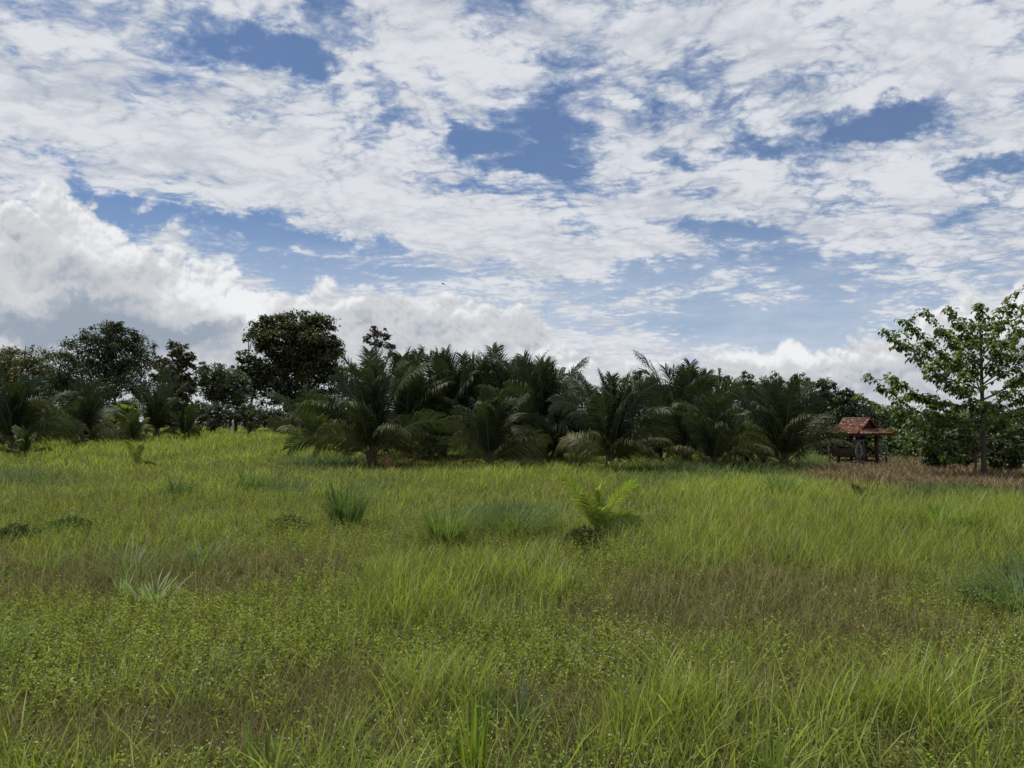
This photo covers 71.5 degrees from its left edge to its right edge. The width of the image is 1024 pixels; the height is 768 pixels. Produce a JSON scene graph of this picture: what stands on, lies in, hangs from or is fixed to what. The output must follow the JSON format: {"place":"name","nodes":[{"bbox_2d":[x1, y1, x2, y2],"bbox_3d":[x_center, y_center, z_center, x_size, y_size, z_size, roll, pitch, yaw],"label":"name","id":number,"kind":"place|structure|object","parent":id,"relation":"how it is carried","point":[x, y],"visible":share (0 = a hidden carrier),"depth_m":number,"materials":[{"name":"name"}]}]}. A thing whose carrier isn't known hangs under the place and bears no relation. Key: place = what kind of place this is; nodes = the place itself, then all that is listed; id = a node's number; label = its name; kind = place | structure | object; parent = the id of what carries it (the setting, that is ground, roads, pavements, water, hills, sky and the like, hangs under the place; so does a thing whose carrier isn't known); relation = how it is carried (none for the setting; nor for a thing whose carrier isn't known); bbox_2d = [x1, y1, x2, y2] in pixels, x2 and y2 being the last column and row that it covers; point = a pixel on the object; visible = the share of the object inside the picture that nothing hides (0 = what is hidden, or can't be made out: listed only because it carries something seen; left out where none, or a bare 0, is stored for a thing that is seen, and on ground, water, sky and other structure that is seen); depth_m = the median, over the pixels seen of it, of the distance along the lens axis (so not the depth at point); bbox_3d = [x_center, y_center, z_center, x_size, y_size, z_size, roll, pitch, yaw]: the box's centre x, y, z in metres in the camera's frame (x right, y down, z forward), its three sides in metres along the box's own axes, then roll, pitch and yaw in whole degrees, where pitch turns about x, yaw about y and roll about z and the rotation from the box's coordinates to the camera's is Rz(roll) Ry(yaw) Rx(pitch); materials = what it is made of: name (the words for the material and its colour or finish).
{"place":"outdoors","nodes":[
{"label":"outdoors","id":0,"kind":"place"},
{"bbox_2d":[0,423,1023,767],"bbox_3d":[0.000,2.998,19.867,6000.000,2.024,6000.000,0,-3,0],"label":"ground","id":1,"kind":"structure","parent":0,"point":[452,641],"depth_m":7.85,"materials":[{"name":"plant"}]},
{"bbox_2d":[0,566,37,583],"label":"leafy weed","id":2,"kind":"object","parent":1,"relation":"on","point":[7,570],"visible":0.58,"depth_m":10.16,"materials":[{"name":"green plant"}]},
{"bbox_2d":[3,425,52,456],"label":"coconut palm","id":3,"kind":"object","parent":1,"relation":"on","point":[23,441],"visible":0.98,"depth_m":36.80,"materials":[{"name":"green plant"}]},
{"bbox_2d":[0,522,58,545],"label":"leafy weed","id":4,"kind":"object","parent":1,"relation":"on","point":[21,528],"visible":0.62,"depth_m":13.46,"materials":[{"name":"green plant"}]},
{"bbox_2d":[0,344,74,402],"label":"leafy tree","id":5,"kind":"object","parent":1,"relation":"on","point":[14,368],"visible":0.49,"depth_m":73.58,"materials":[{"name":"green plant"}]},
{"bbox_2d":[6,547,69,574],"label":"grass tussock","id":6,"kind":"object","parent":1,"relation":"on","point":[46,566],"depth_m":10.91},
{"bbox_2d":[0,606,77,669],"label":"grass tussock","id":7,"kind":"object","parent":1,"relation":"on","point":[17,641],"depth_m":6.81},
{"bbox_2d":[0,362,88,449],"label":"coconut palm","id":8,"kind":"object","parent":1,"relation":"on","point":[20,404],"visible":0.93,"depth_m":40.71,"materials":[{"name":"green plant"}]},
{"bbox_2d":[39,514,100,533],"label":"leafy weed","id":9,"kind":"object","parent":1,"relation":"on","point":[69,520],"visible":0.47,"depth_m":14.67,"materials":[{"name":"green plant"}]},
{"bbox_2d":[37,378,129,446],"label":"coconut palm","id":10,"kind":"object","parent":1,"relation":"on","point":[83,405],"visible":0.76,"depth_m":45.58,"materials":[{"name":"green plant"}]},
{"bbox_2d":[32,319,160,405],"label":"leafy tree","id":11,"kind":"object","parent":1,"relation":"on","point":[107,367],"visible":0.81,"depth_m":71.52,"materials":[{"name":"green plant"}]},
{"bbox_2d":[96,400,122,428],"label":"bush","id":12,"kind":"object","parent":1,"relation":"on","point":[112,403],"visible":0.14,"depth_m":63.33,"materials":[{"name":"green plant"}]},
{"bbox_2d":[22,523,217,582],"bbox_3d":[-5.784,2.515,10.315,2.757,0.784,3.131,0,-3,0],"label":"grass tussock","id":13,"kind":"object","parent":1,"relation":"on","point":[123,562],"depth_m":10.44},
{"bbox_2d":[112,571,135,601],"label":"grass tussock","id":14,"kind":"object","parent":1,"relation":"on","point":[124,586],"depth_m":9.28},
{"bbox_2d":[103,407,153,442],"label":"coconut palm","id":15,"kind":"object","parent":1,"relation":"on","point":[130,424],"visible":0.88,"depth_m":49.54,"materials":[{"name":"green plant"}]},
{"bbox_2d":[109,402,148,413],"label":"banana plant","id":16,"kind":"object","parent":1,"relation":"on","point":[127,409],"visible":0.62,"depth_m":54.57,"materials":[{"name":"green plant"}]},
{"bbox_2d":[124,439,154,465],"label":"coconut sapling","id":17,"kind":"object","parent":1,"relation":"on","point":[134,454],"visible":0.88,"depth_m":32.75,"materials":[{"name":"green plant"}]},
{"bbox_2d":[103,569,191,609],"bbox_3d":[-4.614,2.600,8.989,1.097,0.518,1.110,0,-3,0],"label":"grass tussock","id":18,"kind":"object","parent":1,"relation":"on","point":[144,594],"depth_m":9.08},
{"bbox_2d":[115,369,197,438],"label":"coconut palm","id":19,"kind":"object","parent":1,"relation":"on","point":[157,404],"visible":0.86,"depth_m":55.72,"materials":[{"name":"green plant"}]},
{"bbox_2d":[162,406,186,430],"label":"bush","id":20,"kind":"object","parent":1,"relation":"on","point":[172,422],"visible":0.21,"depth_m":63.58,"materials":[{"name":"green plant"}]},
{"bbox_2d":[148,339,203,429],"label":"leafy tree","id":21,"kind":"object","parent":1,"relation":"on","point":[178,364],"visible":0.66,"depth_m":65.72,"materials":[{"name":"green plant"}]},
{"bbox_2d":[151,475,202,496],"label":"grass tussock","id":22,"kind":"object","parent":1,"relation":"on","point":[191,486],"depth_m":21.35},
{"bbox_2d":[160,402,207,438],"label":"coconut palm","id":23,"kind":"object","parent":1,"relation":"on","point":[185,419],"visible":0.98,"depth_m":55.66,"materials":[{"name":"green plant"}]},
{"bbox_2d":[131,528,275,571],"bbox_3d":[-4.819,2.629,11.262,2.412,0.653,2.274,0,-3,0],"label":"grass tussock","id":24,"kind":"object","parent":1,"relation":"on","point":[197,553],"depth_m":11.42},
{"bbox_2d":[152,631,270,706],"bbox_3d":[-2.512,2.424,5.976,1.019,0.444,1.167,-1,-3,15],"label":"grass tussock","id":25,"kind":"object","parent":1,"relation":"on","point":[223,673],"depth_m":6.04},
{"bbox_2d":[189,361,243,432],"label":"leafy tree","id":26,"kind":"object","parent":1,"relation":"on","point":[217,384],"visible":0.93,"depth_m":69.77,"materials":[{"name":"green plant"}]},
{"bbox_2d":[195,398,242,432],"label":"bush","id":27,"kind":"object","parent":1,"relation":"on","point":[217,415],"visible":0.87,"depth_m":65.27,"materials":[{"name":"green plant"}]},
{"bbox_2d":[224,365,253,432],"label":"leafy tree","id":28,"kind":"object","parent":1,"relation":"on","point":[243,383],"visible":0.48,"depth_m":71.75,"materials":[{"name":"green plant"}]},
{"bbox_2d":[210,467,274,491],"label":"grass tussock","id":29,"kind":"object","parent":1,"relation":"on","point":[241,482],"depth_m":23.18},
{"bbox_2d":[223,402,268,430],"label":"bush","id":30,"kind":"object","parent":1,"relation":"on","point":[251,413],"visible":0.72,"depth_m":67.33,"materials":[{"name":"green plant"}]},
{"bbox_2d":[242,421,260,434],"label":"bush","id":31,"kind":"object","parent":1,"relation":"on","point":[253,426],"visible":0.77,"depth_m":61.84,"materials":[{"name":"green plant"}]},
{"bbox_2d":[235,329,268,405],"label":"leafy tree","id":32,"kind":"object","parent":1,"relation":"on","point":[247,361],"visible":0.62,"depth_m":76.95,"materials":[{"name":"green plant"}]},
{"bbox_2d":[221,706,315,767],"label":"grass tussock","id":33,"kind":"object","parent":1,"relation":"on","point":[250,751],"depth_m":4.51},
{"bbox_2d":[256,406,298,434],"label":"bush","id":34,"kind":"object","parent":1,"relation":"on","point":[284,413],"visible":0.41,"depth_m":67.10,"materials":[{"name":"green plant"}]},
{"bbox_2d":[260,512,315,534],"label":"leafy weed","id":35,"kind":"object","parent":1,"relation":"on","point":[285,520],"visible":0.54,"depth_m":14.53,"materials":[{"name":"green plant"}]},
{"bbox_2d":[234,308,346,409],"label":"leafy tree","id":36,"kind":"object","parent":1,"relation":"on","point":[296,353],"visible":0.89,"depth_m":77.13,"materials":[{"name":"green plant"}]},
{"bbox_2d":[264,381,338,440],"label":"coconut palm","id":37,"kind":"object","parent":1,"relation":"on","point":[272,421],"visible":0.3,"depth_m":55.78,"materials":[{"name":"green plant"}]},
{"bbox_2d":[276,396,336,445],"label":"coconut palm","id":38,"kind":"object","parent":1,"relation":"on","point":[312,419],"visible":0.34,"depth_m":47.36,"materials":[{"name":"green plant"}]},
{"bbox_2d":[301,474,391,527],"bbox_3d":[-3.644,2.517,15.306,2.463,1.250,2.509,0,-3,0],"label":"grass tussock","id":39,"kind":"object","parent":1,"relation":"on","point":[342,507],"depth_m":15.13,"materials":[{"name":"plant"}]},
{"bbox_2d":[330,362,364,400],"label":"leafy tree","id":40,"kind":"object","parent":1,"relation":"on","point":[347,368],"visible":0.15,"depth_m":74.06,"materials":[{"name":"green plant"}]},
{"bbox_2d":[281,344,450,467],"bbox_3d":[-6.825,1.042,35.406,7.514,6.403,7.763,-2,-4,37],"label":"coconut palm","id":41,"kind":"object","parent":1,"relation":"on","point":[361,422],"visible":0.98,"depth_m":35.34,"materials":[{"name":"green plant"}]},
{"bbox_2d":[362,325,396,363],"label":"leafy tree","id":42,"kind":"object","parent":1,"relation":"on","point":[378,334],"visible":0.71,"depth_m":64.01,"materials":[{"name":"green plant"}]},
{"bbox_2d":[336,345,472,459],"bbox_3d":[-6.454,1.054,42.017,7.974,6.971,8.196,-1,-3,22],"label":"coconut palm","id":43,"kind":"object","parent":1,"relation":"on","point":[415,395],"visible":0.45,"depth_m":41.11,"materials":[{"name":"green plant"}]},
{"bbox_2d":[396,401,462,460],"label":"coconut palm","id":44,"kind":"object","parent":1,"relation":"on","point":[434,433],"visible":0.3,"depth_m":39.67,"materials":[{"name":"green plant"}]},
{"bbox_2d":[390,344,507,457],"bbox_3d":[-4.421,1.009,43.384,7.446,7.195,8.527,2,-3,-27],"label":"coconut palm","id":45,"kind":"object","parent":1,"relation":"on","point":[451,400],"visible":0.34,"depth_m":43.35,"materials":[{"name":"green plant"}]},
{"bbox_2d":[401,496,498,550],"bbox_3d":[-1.276,2.474,12.695,2.460,1.045,2.417,1,-3,-21],"label":"grass tussock","id":46,"kind":"object","parent":1,"relation":"on","point":[442,528],"depth_m":12.65,"materials":[{"name":"plant"}]},
{"bbox_2d":[434,684,498,767],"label":"grass tussock","id":47,"kind":"object","parent":1,"relation":"on","point":[474,742],"depth_m":4.44,"materials":[{"name":"plant"}]},
{"bbox_2d":[411,377,552,467],"bbox_3d":[-0.916,2.009,35.934,6.544,4.706,5.790,2,-4,-36],"label":"coconut palm","id":48,"kind":"object","parent":1,"relation":"on","point":[486,428],"visible":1,"depth_m":35.45,"materials":[{"name":"green plant"}]},
{"bbox_2d":[438,343,535,455],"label":"coconut palm","id":49,"kind":"object","parent":1,"relation":"on","point":[469,365],"visible":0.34,"depth_m":44.06,"materials":[{"name":"green plant"}]},
{"bbox_2d":[424,658,575,738],"bbox_3d":[-0.082,2.388,5.360,1.161,0.477,1.044,0,-3,0],"label":"grass tussock","id":50,"kind":"object","parent":1,"relation":"on","point":[519,701],"depth_m":5.38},
{"bbox_2d":[419,495,602,538],"bbox_3d":[-0.297,2.613,14.115,5.064,0.919,4.287,0,-3,0],"label":"grass tussock","id":51,"kind":"object","parent":1,"relation":"on","point":[525,524],"depth_m":14.23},
{"bbox_2d":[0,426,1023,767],"bbox_3d":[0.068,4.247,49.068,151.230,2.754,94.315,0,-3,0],"label":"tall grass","id":52,"kind":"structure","parent":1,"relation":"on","point":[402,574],"depth_m":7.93,"materials":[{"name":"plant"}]},
{"bbox_2d":[0,428,1023,767],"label":"flowering weeds","id":53,"kind":"object","parent":1,"relation":"on","point":[192,642],"visible":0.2,"depth_m":7.34,"materials":[{"name":"green plant"}]},
{"bbox_2d":[0,428,1023,767],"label":"dry grass","id":54,"kind":"structure","parent":1,"relation":"on","point":[780,596],"depth_m":7.83,"materials":[{"name":"plant"}]},
{"bbox_2d":[0,428,1023,767],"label":"straw stems","id":55,"kind":"object","parent":1,"relation":"on","point":[622,604],"visible":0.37,"depth_m":8.23,"materials":[{"name":"plant"}]},
{"bbox_2d":[0,435,1023,767],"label":"dark grass","id":56,"kind":"structure","parent":1,"relation":"on","point":[688,467],"depth_m":24.83,"materials":[{"name":"plant"}]},
{"bbox_2d":[2,428,1022,767],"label":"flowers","id":57,"kind":"object","parent":1,"relation":"on","point":[458,632],"visible":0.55,"depth_m":6.71,"materials":[{"name":"plant"}]},
{"bbox_2d":[469,342,587,456],"bbox_3d":[0.854,0.984,45.016,8.202,7.764,8.884,1,-3,-13],"label":"coconut palm","id":58,"kind":"object","parent":1,"relation":"on","point":[504,375],"visible":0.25,"depth_m":43.87,"materials":[{"name":"green plant"}]},
{"bbox_2d":[456,349,602,456],"bbox_3d":[1.972,1.295,41.802,8.224,6.756,8.550,3,-4,-39],"label":"coconut palm","id":59,"kind":"object","parent":1,"relation":"on","point":[538,386],"visible":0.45,"depth_m":41.20,"materials":[{"name":"green plant"}]},
{"bbox_2d":[510,411,573,460],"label":"coconut palm","id":60,"kind":"object","parent":1,"relation":"on","point":[546,425],"visible":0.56,"depth_m":39.69,"materials":[{"name":"green plant"}]},
{"bbox_2d":[516,380,602,457],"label":"coconut palm","id":61,"kind":"object","parent":1,"relation":"on","point":[569,428],"visible":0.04,"depth_m":43.48,"materials":[{"name":"green plant"}]},
{"bbox_2d":[554,410,604,457],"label":"coconut palm","id":62,"kind":"object","parent":1,"relation":"on","point":[574,427],"visible":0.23,"depth_m":42.55,"materials":[{"name":"green plant"}]},
{"bbox_2d":[558,523,612,555],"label":"leafy weed","id":63,"kind":"object","parent":1,"relation":"on","point":[575,532],"visible":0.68,"depth_m":12.38,"materials":[{"name":"green plant"}]},
{"bbox_2d":[558,469,643,539],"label":"coconut sapling","id":64,"kind":"object","parent":1,"relation":"on","point":[598,512],"visible":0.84,"depth_m":14.14,"materials":[{"name":"green plant"}]},
{"bbox_2d":[546,368,681,473],"bbox_3d":[4.815,1.703,34.604,6.603,5.280,6.536,0,-3,0],"label":"coconut palm","id":65,"kind":"object","parent":1,"relation":"on","point":[610,435],"visible":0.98,"depth_m":34.47,"materials":[{"name":"green plant"}]},
{"bbox_2d":[608,458,626,472],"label":"coconut sapling","id":66,"kind":"object","parent":1,"relation":"on","point":[613,464],"visible":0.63,"depth_m":31.29,"materials":[{"name":"green plant"}]},
{"bbox_2d":[619,370,658,433],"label":"bushy tree","id":67,"kind":"object","parent":1,"relation":"on","point":[642,379],"visible":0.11,"depth_m":57.82,"materials":[{"name":"green plant"}]},
{"bbox_2d":[626,459,665,474],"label":"grass tussock","id":68,"kind":"object","parent":1,"relation":"on","point":[643,467],"depth_m":32.11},
{"bbox_2d":[619,412,691,463],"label":"coconut palm","id":69,"kind":"object","parent":1,"relation":"on","point":[656,451],"visible":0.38,"depth_m":41.61,"materials":[{"name":"green plant"}]},
{"bbox_2d":[623,350,759,462],"bbox_3d":[9.797,1.315,41.466,9.216,7.009,7.959,-1,-3,24],"label":"coconut palm","id":70,"kind":"object","parent":1,"relation":"on","point":[689,382],"visible":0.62,"depth_m":40.22,"materials":[{"name":"green plant"}]},
{"bbox_2d":[662,391,775,467],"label":"coconut palm","id":71,"kind":"object","parent":1,"relation":"on","point":[717,420],"visible":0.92,"depth_m":35.50,"materials":[{"name":"green plant"}]},
{"bbox_2d":[708,367,738,404],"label":"bushy tree","id":72,"kind":"object","parent":1,"relation":"on","point":[724,378],"visible":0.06,"depth_m":59.79,"materials":[{"name":"green plant"}]},
{"bbox_2d":[731,370,758,421],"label":"bushy tree","id":73,"kind":"object","parent":1,"relation":"on","point":[743,376],"visible":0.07,"depth_m":62.87,"materials":[{"name":"green plant"}]},
{"bbox_2d":[733,719,797,767],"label":"grass tussock","id":74,"kind":"object","parent":1,"relation":"on","point":[772,753],"depth_m":4.43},
{"bbox_2d":[725,380,815,464],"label":"coconut palm","id":75,"kind":"object","parent":1,"relation":"on","point":[745,404],"visible":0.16,"depth_m":41.67,"materials":[{"name":"green plant"}]},
{"bbox_2d":[755,370,785,388],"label":"bushy tree","id":76,"kind":"object","parent":1,"relation":"on","point":[761,381],"visible":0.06,"depth_m":62.03,"materials":[{"name":"green plant"}]},
{"bbox_2d":[742,470,829,497],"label":"grass tussock","id":77,"kind":"object","parent":1,"relation":"on","point":[780,485],"depth_m":22.50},
{"bbox_2d":[725,376,855,468],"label":"coconut palm","id":78,"kind":"object","parent":1,"relation":"on","point":[784,437],"visible":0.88,"depth_m":37.50,"materials":[{"name":"green plant"}]},
{"bbox_2d":[787,372,815,450],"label":"bushy tree","id":79,"kind":"object","parent":1,"relation":"on","point":[803,381],"visible":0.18,"depth_m":59.80,"materials":[{"name":"green plant"}]},
{"bbox_2d":[798,376,846,445],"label":"bushy tree","id":80,"kind":"object","parent":1,"relation":"on","point":[824,386],"visible":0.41,"depth_m":57.80,"materials":[{"name":"green plant"}]},
{"bbox_2d":[811,424,859,455],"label":"bush","id":81,"kind":"object","parent":1,"relation":"on","point":[825,450],"visible":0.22,"depth_m":53.41,"materials":[{"name":"green plant"}]},
{"bbox_2d":[824,387,874,425],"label":"bushy tree","id":82,"kind":"object","parent":1,"relation":"on","point":[849,405],"visible":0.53,"depth_m":56.59,"materials":[{"name":"green plant"}]},
{"bbox_2d":[819,417,895,465],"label":"garden pavilion","id":83,"kind":"structure","parent":1,"relation":"on","point":[862,427],"depth_m":43.16,"materials":[{"name":"wood"}]},
{"bbox_2d":[850,483,866,497],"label":"coconut sapling","id":84,"kind":"object","parent":1,"relation":"on","point":[859,490],"visible":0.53,"depth_m":21.84,"materials":[{"name":"green plant"}]},
{"bbox_2d":[843,425,883,455],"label":"bush","id":85,"kind":"object","parent":1,"relation":"on","point":[858,437],"visible":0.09,"depth_m":53.38,"materials":[{"name":"green plant"}]},
{"bbox_2d":[857,401,897,451],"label":"bushy tree","id":86,"kind":"object","parent":1,"relation":"on","point":[883,421],"visible":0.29,"depth_m":56.94,"materials":[{"name":"green plant"}]},
{"bbox_2d":[865,426,922,459],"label":"bush","id":87,"kind":"object","parent":1,"relation":"on","point":[896,445],"visible":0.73,"depth_m":51.94,"materials":[{"name":"green plant"}]},
{"bbox_2d":[766,452,1023,497],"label":"reddish grass","id":88,"kind":"structure","parent":1,"relation":"on","point":[897,471],"depth_m":31.45,"materials":[{"name":"plant"}]},
{"bbox_2d":[885,401,925,432],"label":"bushy tree","id":89,"kind":"object","parent":1,"relation":"on","point":[906,412],"visible":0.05,"depth_m":59.57,"materials":[{"name":"green plant"}]},
{"bbox_2d":[899,425,929,457],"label":"bush","id":90,"kind":"object","parent":1,"relation":"on","point":[915,431],"visible":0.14,"depth_m":53.36,"materials":[{"name":"green plant"}]},
{"bbox_2d":[851,285,1023,475],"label":"open branched tree","id":91,"kind":"object","parent":1,"relation":"on","point":[997,327],"visible":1,"depth_m":32.68,"materials":[{"name":"green plant"}]},
{"bbox_2d":[914,434,960,469],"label":"bush","id":92,"kind":"object","parent":1,"relation":"on","point":[932,460],"visible":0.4,"depth_m":37.77,"materials":[{"name":"green plant"}]},
{"bbox_2d":[875,498,1023,529],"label":"grass tussock","id":93,"kind":"object","parent":1,"relation":"on","point":[940,511],"depth_m":15.90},
{"bbox_2d":[881,553,1023,622],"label":"grass tussock","id":94,"kind":"object","parent":1,"relation":"on","point":[1012,598],"depth_m":8.91,"materials":[{"name":"plant"}]},
{"bbox_2d":[934,403,990,436],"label":"bushy tree","id":95,"kind":"object","parent":1,"relation":"on","point":[972,416],"visible":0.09,"depth_m":59.52,"materials":[{"name":"green plant"}]},
{"bbox_2d":[947,428,980,466],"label":"bush","id":96,"kind":"object","parent":1,"relation":"on","point":[954,433],"visible":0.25,"depth_m":39.58,"materials":[{"name":"green plant"}]},
{"bbox_2d":[943,582,998,607],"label":"leafy weed","id":97,"kind":"object","parent":1,"relation":"on","point":[970,591],"visible":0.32,"depth_m":9.10,"materials":[{"name":"green plant"}]},
{"bbox_2d":[950,410,994,470],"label":"sapling tree","id":98,"kind":"object","parent":1,"relation":"on","point":[989,444],"visible":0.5,"depth_m":34.66,"materials":[{"name":"green plant"}]},
{"bbox_2d":[964,403,1019,432],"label":"bushy tree","id":99,"kind":"object","parent":1,"relation":"on","point":[995,409],"visible":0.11,"depth_m":59.34,"materials":[{"name":"green plant"}]},
{"bbox_2d":[976,425,1023,451],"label":"bush","id":100,"kind":"object","parent":1,"relation":"on","point":[987,437],"visible":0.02,"depth_m":49.55,"materials":[{"name":"green plant"}]},
{"bbox_2d":[978,433,1023,472],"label":"bush","id":101,"kind":"object","parent":1,"relation":"on","point":[993,460],"visible":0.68,"depth_m":35.65,"materials":[{"name":"green plant"}]},
{"bbox_2d":[1006,407,1023,428],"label":"bushy tree","id":102,"kind":"object","parent":1,"relation":"on","point":[1020,421],"visible":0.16,"depth_m":59.56,"materials":[{"name":"green plant"}]},
{"bbox_2d":[1006,424,1023,444],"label":"bush","id":103,"kind":"object","parent":1,"relation":"on","point":[1022,429],"visible":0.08,"depth_m":49.77,"materials":[{"name":"green plant"}]},
{"bbox_2d":[0,0,1023,422],"label":"sky","id":104,"kind":"structure","parent":0,"point":[762,187],"materials":[{"name":"white"}]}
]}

